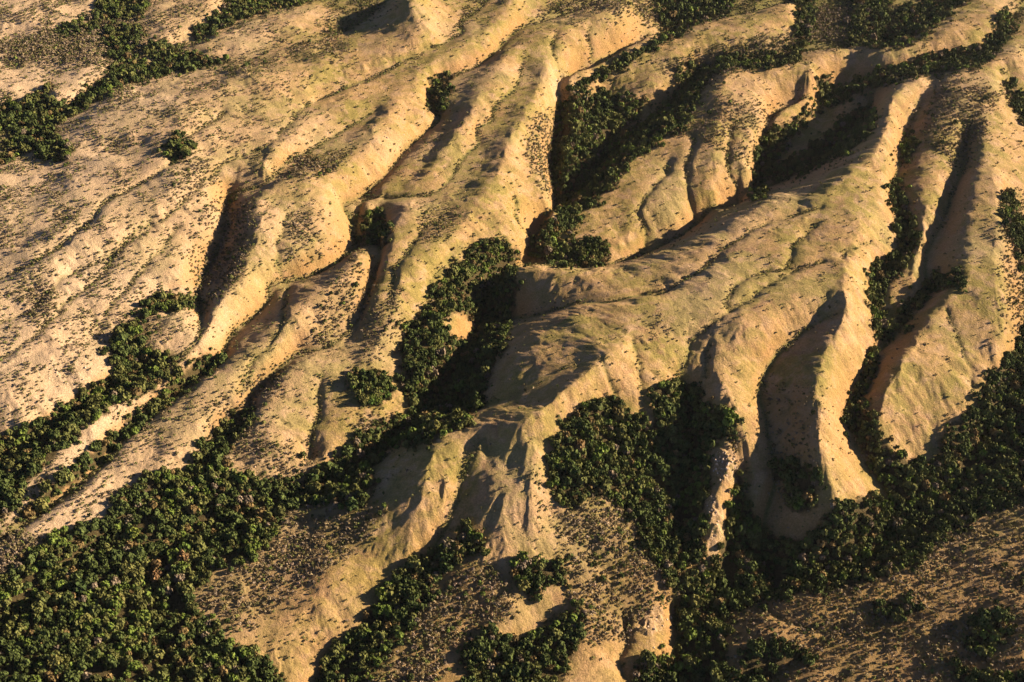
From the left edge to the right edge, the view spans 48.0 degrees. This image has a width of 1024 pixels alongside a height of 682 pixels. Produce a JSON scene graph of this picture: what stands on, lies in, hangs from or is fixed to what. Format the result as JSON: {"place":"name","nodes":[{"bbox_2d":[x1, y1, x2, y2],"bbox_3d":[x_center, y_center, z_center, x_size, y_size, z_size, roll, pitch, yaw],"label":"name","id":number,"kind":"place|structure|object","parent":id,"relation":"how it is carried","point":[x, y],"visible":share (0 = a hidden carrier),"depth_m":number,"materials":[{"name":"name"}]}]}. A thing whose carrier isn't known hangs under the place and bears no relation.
{"place":"outdoors","nodes":[
{"label":"outdoors","id":0,"kind":"place"},
{"bbox_2d":[0,0,1023,681],"bbox_3d":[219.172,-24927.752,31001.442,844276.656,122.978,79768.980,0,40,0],"label":"ground","id":1,"kind":"structure","parent":0,"point":[908,390],"depth_m":1314.25,"materials":[{"name":"brown soil"}]},
{"bbox_2d":[1,457,16,469],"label":"tree","id":2,"kind":"object","parent":1,"relation":"on","point":[9,463],"visible":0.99,"depth_m":1113.85,"materials":[{"name":"green plant"}]},
{"bbox_2d":[33,498,47,512],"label":"tree","id":3,"kind":"object","parent":1,"relation":"on","point":[38,503],"visible":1,"depth_m":1084.61,"materials":[{"name":"green plant"}]},
{"bbox_2d":[35,591,50,603],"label":"tree","id":4,"kind":"object","parent":1,"relation":"on","point":[44,597],"visible":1,"depth_m":1008.22,"materials":[{"name":"green plant"}]},
{"bbox_2d":[41,553,57,568],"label":"tree","id":5,"kind":"object","parent":1,"relation":"on","point":[50,562],"visible":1,"depth_m":1033.92,"materials":[{"name":"green plant"}]},
{"bbox_2d":[48,654,62,668],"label":"tree","id":6,"kind":"object","parent":1,"relation":"on","point":[54,660],"visible":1,"depth_m":962.11,"materials":[{"name":"green plant"}]},
{"bbox_2d":[52,470,65,482],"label":"tree","id":7,"kind":"object","parent":1,"relation":"on","point":[58,475],"visible":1,"depth_m":1106.63,"materials":[{"name":"green plant"}]},
{"bbox_2d":[71,578,86,594],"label":"tree","id":8,"kind":"object","parent":1,"relation":"on","point":[78,585],"visible":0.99,"depth_m":1018.32,"materials":[{"name":"green plant"}]},
{"bbox_2d":[79,613,91,625],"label":"tree","id":9,"kind":"object","parent":1,"relation":"on","point":[88,616],"visible":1,"depth_m":995.51,"materials":[{"name":"green plant"}]},
{"bbox_2d":[88,603,101,617],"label":"tree","id":10,"kind":"object","parent":1,"relation":"on","point":[95,610],"visible":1,"depth_m":1001.79,"materials":[{"name":"green plant"}]},
{"bbox_2d":[109,549,122,560],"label":"tree","id":11,"kind":"object","parent":1,"relation":"on","point":[117,555],"visible":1,"depth_m":1049.76,"materials":[{"name":"green plant"}]},
{"bbox_2d":[111,592,124,603],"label":"tree","id":12,"kind":"object","parent":1,"relation":"on","point":[119,594],"visible":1,"depth_m":1014.84,"materials":[{"name":"green plant"}]},
{"bbox_2d":[115,499,129,512],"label":"tree","id":13,"kind":"object","parent":1,"relation":"on","point":[122,502],"visible":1,"depth_m":1089.67,"materials":[{"name":"green plant"}]},
{"bbox_2d":[119,561,132,574],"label":"tree","id":14,"kind":"object","parent":1,"relation":"on","point":[126,567],"visible":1,"depth_m":1039.45,"materials":[{"name":"green plant"}]},
{"bbox_2d":[122,514,133,523],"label":"tree","id":15,"kind":"object","parent":1,"relation":"on","point":[127,520],"visible":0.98,"depth_m":1085.84,"materials":[{"name":"brown plant"}]},
{"bbox_2d":[125,527,138,537],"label":"tree","id":16,"kind":"object","parent":1,"relation":"on","point":[132,531],"visible":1,"depth_m":1069.45,"materials":[{"name":"green plant"}]},
{"bbox_2d":[130,565,144,578],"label":"tree","id":17,"kind":"object","parent":1,"relation":"on","point":[137,570],"visible":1,"depth_m":1041.44,"materials":[{"name":"green plant"}]},
{"bbox_2d":[135,610,151,623],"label":"tree","id":18,"kind":"object","parent":1,"relation":"on","point":[142,615],"visible":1,"depth_m":1005.60,"materials":[{"name":"green plant"}]},
{"bbox_2d":[150,569,162,582],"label":"tree","id":19,"kind":"object","parent":1,"relation":"on","point":[157,574],"visible":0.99,"depth_m":1043.31,"materials":[{"name":"brown plant"}]},
{"bbox_2d":[150,558,162,570],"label":"tree","id":20,"kind":"object","parent":1,"relation":"on","point":[156,564],"visible":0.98,"depth_m":1052.88,"materials":[{"name":"brown plant"}]},
{"bbox_2d":[152,647,164,660],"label":"tree","id":21,"kind":"object","parent":1,"relation":"on","point":[158,653],"visible":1,"depth_m":981.43,"materials":[{"name":"green plant"}]},
{"bbox_2d":[153,584,166,596],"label":"tree","id":22,"kind":"object","parent":1,"relation":"on","point":[160,591],"visible":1,"depth_m":1030.26,"materials":[{"name":"green plant"}]},
{"bbox_2d":[153,666,168,681],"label":"tree","id":23,"kind":"object","parent":1,"relation":"on","point":[162,672],"visible":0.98,"depth_m":964.64,"materials":[{"name":"green plant"}]},
{"bbox_2d":[167,139,176,148],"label":"tree","id":24,"kind":"object","parent":1,"relation":"on","point":[171,144],"visible":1,"depth_m":1521.52,"materials":[{"name":"green plant"}]},
{"bbox_2d":[176,549,189,561],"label":"tree","id":25,"kind":"object","parent":1,"relation":"on","point":[184,556],"visible":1,"depth_m":1057.79,"materials":[{"name":"brown plant"}]},
{"bbox_2d":[179,540,190,549],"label":"tree","id":26,"kind":"object","parent":1,"relation":"on","point":[186,544],"visible":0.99,"depth_m":1067.31,"materials":[{"name":"green plant"}]},
{"bbox_2d":[182,150,191,156],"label":"tree","id":27,"kind":"object","parent":1,"relation":"on","point":[184,152],"visible":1,"depth_m":1506.17,"materials":[{"name":"green plant"}]},
{"bbox_2d":[181,592,195,602],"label":"tree","id":28,"kind":"object","parent":1,"relation":"on","point":[189,597],"visible":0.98,"depth_m":1022.99,"materials":[{"name":"green plant"}]},
{"bbox_2d":[185,139,195,147],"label":"tree","id":29,"kind":"object","parent":1,"relation":"on","point":[190,142],"visible":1,"depth_m":1524.51,"materials":[{"name":"green plant"}]},
{"bbox_2d":[187,533,201,545],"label":"tree","id":30,"kind":"object","parent":1,"relation":"on","point":[195,538],"visible":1,"depth_m":1071.77,"materials":[{"name":"green plant"}]},
{"bbox_2d":[204,469,215,479],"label":"tree","id":31,"kind":"object","parent":1,"relation":"on","point":[208,472],"visible":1,"depth_m":1128.88,"materials":[{"name":"green plant"}]},
{"bbox_2d":[230,512,242,521],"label":"tree","id":32,"kind":"object","parent":1,"relation":"on","point":[234,516],"visible":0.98,"depth_m":1099.70,"materials":[{"name":"green plant"}]},
{"bbox_2d":[244,654,255,667],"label":"tree","id":33,"kind":"object","parent":1,"relation":"on","point":[248,662],"visible":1,"depth_m":975.93,"materials":[{"name":"green plant"}]},
{"bbox_2d":[244,543,256,554],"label":"tree","id":34,"kind":"object","parent":1,"relation":"on","point":[250,548],"visible":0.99,"depth_m":1065.18,"materials":[{"name":"green plant"}]},
{"bbox_2d":[305,472,318,483],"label":"tree","id":35,"kind":"object","parent":1,"relation":"on","point":[314,477],"visible":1,"depth_m":1144.39,"materials":[{"name":"green plant"}]},
{"bbox_2d":[310,481,321,493],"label":"tree","id":36,"kind":"object","parent":1,"relation":"on","point":[315,486],"visible":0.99,"depth_m":1129.18,"materials":[{"name":"green plant"}]},
{"bbox_2d":[331,465,341,474],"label":"tree","id":37,"kind":"object","parent":1,"relation":"on","point":[335,469],"visible":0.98,"depth_m":1152.67,"materials":[{"name":"green plant"}]},
{"bbox_2d":[333,467,346,477],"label":"tree","id":38,"kind":"object","parent":1,"relation":"on","point":[343,472],"visible":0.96,"depth_m":1149.66,"materials":[{"name":"green plant"}]},
{"bbox_2d":[345,497,357,511],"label":"tree","id":39,"kind":"object","parent":1,"relation":"on","point":[351,503],"visible":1,"depth_m":1098.99,"materials":[{"name":"green plant"}]},
{"bbox_2d":[346,373,356,382],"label":"tree","id":40,"kind":"object","parent":1,"relation":"on","point":[349,375],"visible":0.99,"depth_m":1233.13,"materials":[{"name":"green plant"}]},
{"bbox_2d":[349,376,358,385],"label":"tree","id":41,"kind":"object","parent":1,"relation":"on","point":[352,380],"visible":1,"depth_m":1227.65,"materials":[{"name":"green plant"}]},
{"bbox_2d":[352,366,358,372],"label":"tree","id":42,"kind":"object","parent":1,"relation":"on","point":[355,369],"visible":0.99,"depth_m":1245.64,"materials":[{"name":"green plant"}]},
{"bbox_2d":[358,368,365,377],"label":"tree","id":43,"kind":"object","parent":1,"relation":"on","point":[361,372],"visible":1,"depth_m":1240.42,"materials":[{"name":"green plant"}]},
{"bbox_2d":[358,393,368,403],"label":"tree","id":44,"kind":"object","parent":1,"relation":"on","point":[364,398],"visible":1,"depth_m":1211.68,"materials":[{"name":"green plant"}]},
{"bbox_2d":[367,398,373,404],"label":"tree","id":45,"kind":"object","parent":1,"relation":"on","point":[370,401],"visible":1,"depth_m":1215.10,"materials":[{"name":"green plant"}]},
{"bbox_2d":[367,369,373,376],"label":"tree","id":46,"kind":"object","parent":1,"relation":"on","point":[370,372],"visible":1,"depth_m":1242.40,"materials":[{"name":"green plant"}]},
{"bbox_2d":[368,378,376,385],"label":"tree","id":47,"kind":"object","parent":1,"relation":"on","point":[371,381],"visible":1,"depth_m":1234.37,"materials":[{"name":"green plant"}]},
{"bbox_2d":[370,393,376,399],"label":"tree","id":48,"kind":"object","parent":1,"relation":"on","point":[372,396],"visible":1,"depth_m":1218.18,"materials":[{"name":"green plant"}]},
{"bbox_2d":[370,387,380,396],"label":"tree","id":49,"kind":"object","parent":1,"relation":"on","point":[375,391],"visible":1,"depth_m":1222.36,"materials":[{"name":"green plant"}]},
{"bbox_2d":[374,398,380,403],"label":"tree","id":50,"kind":"object","parent":1,"relation":"on","point":[378,400],"visible":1,"depth_m":1218.34,"materials":[{"name":"green plant"}]},
{"bbox_2d":[373,602,385,615],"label":"tree","id":51,"kind":"object","parent":1,"relation":"on","point":[379,607],"visible":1,"depth_m":1026.90,"materials":[{"name":"green plant"}]},
{"bbox_2d":[374,586,387,600],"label":"tree","id":52,"kind":"object","parent":1,"relation":"on","point":[380,592],"visible":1,"depth_m":1035.57,"materials":[{"name":"green plant"}]},
{"bbox_2d":[377,378,387,386],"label":"tree","id":53,"kind":"object","parent":1,"relation":"on","point":[383,384],"visible":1,"depth_m":1236.32,"materials":[{"name":"green plant"}]},
{"bbox_2d":[383,391,391,397],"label":"tree","id":54,"kind":"object","parent":1,"relation":"on","point":[386,395],"visible":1,"depth_m":1228.60,"materials":[{"name":"green plant"}]},
{"bbox_2d":[384,583,394,596],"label":"tree","id":55,"kind":"object","parent":1,"relation":"on","point":[389,590],"visible":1,"depth_m":1037.84,"materials":[{"name":"green plant"}]},
{"bbox_2d":[402,586,415,596],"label":"tree","id":56,"kind":"object","parent":1,"relation":"on","point":[409,591],"visible":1,"depth_m":1036.25,"materials":[{"name":"green plant"}]},
{"bbox_2d":[406,426,416,436],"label":"tree","id":57,"kind":"object","parent":1,"relation":"on","point":[411,430],"visible":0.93,"depth_m":1174.51,"materials":[{"name":"green plant"}]},
{"bbox_2d":[421,413,431,420],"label":"tree","id":58,"kind":"object","parent":1,"relation":"on","point":[428,415],"visible":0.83,"depth_m":1197.91,"materials":[{"name":"green plant"}]},
{"bbox_2d":[429,420,440,429],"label":"tree","id":59,"kind":"object","parent":1,"relation":"on","point":[433,423],"visible":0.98,"depth_m":1154.52,"materials":[{"name":"green plant"}]},
{"bbox_2d":[438,551,453,562],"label":"tree","id":60,"kind":"object","parent":1,"relation":"on","point":[445,557],"visible":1,"depth_m":1055.38,"materials":[{"name":"green plant"}]},
{"bbox_2d":[440,560,452,573],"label":"tree","id":61,"kind":"object","parent":1,"relation":"on","point":[443,566],"visible":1,"depth_m":1050.43,"materials":[{"name":"green plant"}]},
{"bbox_2d":[443,538,453,548],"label":"tree","id":62,"kind":"object","parent":1,"relation":"on","point":[448,545],"visible":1,"depth_m":1062.88,"materials":[{"name":"brown plant"}]},
{"bbox_2d":[471,635,485,648],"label":"tree","id":63,"kind":"object","parent":1,"relation":"on","point":[478,641],"visible":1,"depth_m":999.41,"materials":[{"name":"green plant"}]},
{"bbox_2d":[495,661,509,676],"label":"tree","id":64,"kind":"object","parent":1,"relation":"on","point":[503,669],"visible":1,"depth_m":990.33,"materials":[{"name":"green plant"}]},
{"bbox_2d":[0,0,1023,681],"bbox_3d":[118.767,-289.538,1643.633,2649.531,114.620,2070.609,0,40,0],"label":"woodland","id":65,"kind":"object","parent":1,"relation":"on","point":[36,638],"visible":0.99,"depth_m":1133.85,"materials":[{"name":"green plant"}]},
{"bbox_2d":[0,0,1023,681],"bbox_3d":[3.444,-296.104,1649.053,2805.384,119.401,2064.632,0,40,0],"label":"brushwood","id":66,"kind":"object","parent":1,"relation":"on","point":[48,42],"visible":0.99,"depth_m":1276.00,"materials":[{"name":"green plant"}]},
{"bbox_2d":[0,0,1023,676],"bbox_3d":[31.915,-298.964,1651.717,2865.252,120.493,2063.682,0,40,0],"label":"distant brush","id":67,"kind":"object","parent":1,"relation":"on","point":[566,2],"visible":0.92,"depth_m":1582.97,"materials":[{"name":"green plant"}]},
{"bbox_2d":[507,663,519,677],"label":"tree","id":68,"kind":"object","parent":1,"relation":"on","point":[512,668],"visible":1,"depth_m":988.09,"materials":[{"name":"green plant"}]},
{"bbox_2d":[516,551,528,562],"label":"tree","id":69,"kind":"object","parent":1,"relation":"on","point":[522,555],"visible":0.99,"depth_m":1050.68,"materials":[{"name":"green plant"}]},
{"bbox_2d":[517,579,530,590],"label":"tree","id":70,"kind":"object","parent":1,"relation":"on","point":[524,585],"visible":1,"depth_m":1035.49,"materials":[{"name":"green plant"}]},
{"bbox_2d":[517,661,530,673],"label":"tree","id":71,"kind":"object","parent":1,"relation":"on","point":[524,665],"visible":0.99,"depth_m":990.03,"materials":[{"name":"green plant"}]},
{"bbox_2d":[567,464,580,475],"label":"tree","id":72,"kind":"object","parent":1,"relation":"on","point":[573,469],"visible":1,"depth_m":1107.98,"materials":[{"name":"green plant"}]},
{"bbox_2d":[574,439,584,451],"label":"tree","id":73,"kind":"object","parent":1,"relation":"on","point":[579,444],"visible":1,"depth_m":1127.87,"materials":[{"name":"brown plant"}]},
{"bbox_2d":[576,472,588,483],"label":"tree","id":74,"kind":"object","parent":1,"relation":"on","point":[582,476],"visible":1,"depth_m":1106.64,"materials":[{"name":"green plant"}]},
{"bbox_2d":[589,399,602,410],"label":"tree","id":75,"kind":"object","parent":1,"relation":"on","point":[596,404],"visible":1,"depth_m":1158.61,"materials":[{"name":"green plant"}]},
{"bbox_2d":[601,478,612,488],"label":"tree","id":76,"kind":"object","parent":1,"relation":"on","point":[607,481],"visible":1,"depth_m":1114.86,"materials":[{"name":"green plant"}]},
{"bbox_2d":[612,407,624,420],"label":"tree","id":77,"kind":"object","parent":1,"relation":"on","point":[619,412],"visible":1,"depth_m":1164.05,"materials":[{"name":"brown plant"}]},
{"bbox_2d":[615,423,626,432],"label":"tree","id":78,"kind":"object","parent":1,"relation":"on","point":[620,427],"visible":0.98,"depth_m":1158.55,"materials":[{"name":"green plant"}]},
{"bbox_2d":[619,439,632,450],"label":"tree","id":79,"kind":"object","parent":1,"relation":"on","point":[624,445],"visible":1,"depth_m":1149.76,"materials":[{"name":"green plant"}]},
{"bbox_2d":[640,649,652,661],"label":"tree","id":80,"kind":"object","parent":1,"relation":"on","point":[647,655],"visible":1,"depth_m":1014.05,"materials":[{"name":"green plant"}]},
{"bbox_2d":[640,535,652,545],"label":"tree","id":81,"kind":"object","parent":1,"relation":"on","point":[647,540],"visible":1,"depth_m":1088.18,"materials":[{"name":"green plant"}]},
{"bbox_2d":[657,654,672,668],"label":"tree","id":82,"kind":"object","parent":1,"relation":"on","point":[661,660],"visible":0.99,"depth_m":1020.68,"materials":[{"name":"green plant"}]},
{"bbox_2d":[662,656,674,669],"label":"tree","id":83,"kind":"object","parent":1,"relation":"on","point":[671,662],"visible":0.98,"depth_m":1020.24,"materials":[{"name":"green plant"}]},
{"bbox_2d":[663,663,673,674],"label":"tree","id":84,"kind":"object","parent":1,"relation":"on","point":[667,670],"visible":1,"depth_m":1017.53,"materials":[{"name":"green plant"}]},
{"bbox_2d":[664,402,674,413],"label":"tree","id":85,"kind":"object","parent":1,"relation":"on","point":[672,409],"visible":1,"depth_m":1181.25,"materials":[{"name":"green plant"}]},
{"bbox_2d":[678,606,691,619],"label":"tree","id":86,"kind":"object","parent":1,"relation":"on","point":[682,612],"visible":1,"depth_m":1056.57,"materials":[{"name":"green plant"}]},
{"bbox_2d":[680,612,693,625],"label":"tree","id":87,"kind":"object","parent":1,"relation":"on","point":[690,619],"visible":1,"depth_m":1054.28,"materials":[{"name":"green plant"}]},
{"bbox_2d":[683,627,697,640],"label":"tree","id":88,"kind":"object","parent":1,"relation":"on","point":[689,634],"visible":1,"depth_m":1041.60,"materials":[{"name":"green plant"}]},
{"bbox_2d":[684,655,697,667],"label":"tree","id":89,"kind":"object","parent":1,"relation":"on","point":[691,660],"visible":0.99,"depth_m":1016.22,"materials":[{"name":"green plant"}]},
{"bbox_2d":[688,594,702,607],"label":"tree","id":90,"kind":"object","parent":1,"relation":"on","point":[696,600],"visible":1,"depth_m":1064.74,"materials":[{"name":"green plant"}]},
{"bbox_2d":[706,619,717,629],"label":"tree","id":91,"kind":"object","parent":1,"relation":"on","point":[710,624],"visible":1,"depth_m":1045.27,"materials":[{"name":"green plant"}]},
{"bbox_2d":[708,660,720,671],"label":"tree","id":92,"kind":"object","parent":1,"relation":"on","point":[714,665],"visible":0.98,"depth_m":1006.55,"materials":[{"name":"green plant"}]},
{"bbox_2d":[731,520,746,531],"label":"tree","id":93,"kind":"object","parent":1,"relation":"on","point":[740,525],"visible":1,"depth_m":1115.31,"materials":[{"name":"green plant"}]},
{"bbox_2d":[739,571,753,582],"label":"tree","id":94,"kind":"object","parent":1,"relation":"on","point":[744,575],"visible":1,"depth_m":1090.17,"materials":[{"name":"green plant"}]},
{"bbox_2d":[746,639,760,650],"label":"tree","id":95,"kind":"object","parent":1,"relation":"on","point":[751,644],"visible":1,"depth_m":1011.31,"materials":[{"name":"green plant"}]},
{"bbox_2d":[782,467,796,480],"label":"tree","id":96,"kind":"object","parent":1,"relation":"on","point":[788,473],"visible":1,"depth_m":1133.09,"materials":[{"name":"green plant"}]},
{"bbox_2d":[787,559,801,573],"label":"tree","id":97,"kind":"object","parent":1,"relation":"on","point":[795,565],"visible":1,"depth_m":1092.29,"materials":[{"name":"green plant"}]},
{"bbox_2d":[814,573,827,584],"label":"tree","id":98,"kind":"object","parent":1,"relation":"on","point":[819,577],"visible":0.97,"depth_m":1076.98,"materials":[{"name":"green plant"}]},
{"bbox_2d":[889,516,902,529],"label":"tree","id":99,"kind":"object","parent":1,"relation":"on","point":[895,521],"visible":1,"depth_m":1125.61,"materials":[{"name":"brown plant"}]},
{"bbox_2d":[933,517,947,527],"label":"tree","id":100,"kind":"object","parent":1,"relation":"on","point":[939,522],"visible":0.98,"depth_m":1112.18,"materials":[{"name":"green plant"}]}
]}

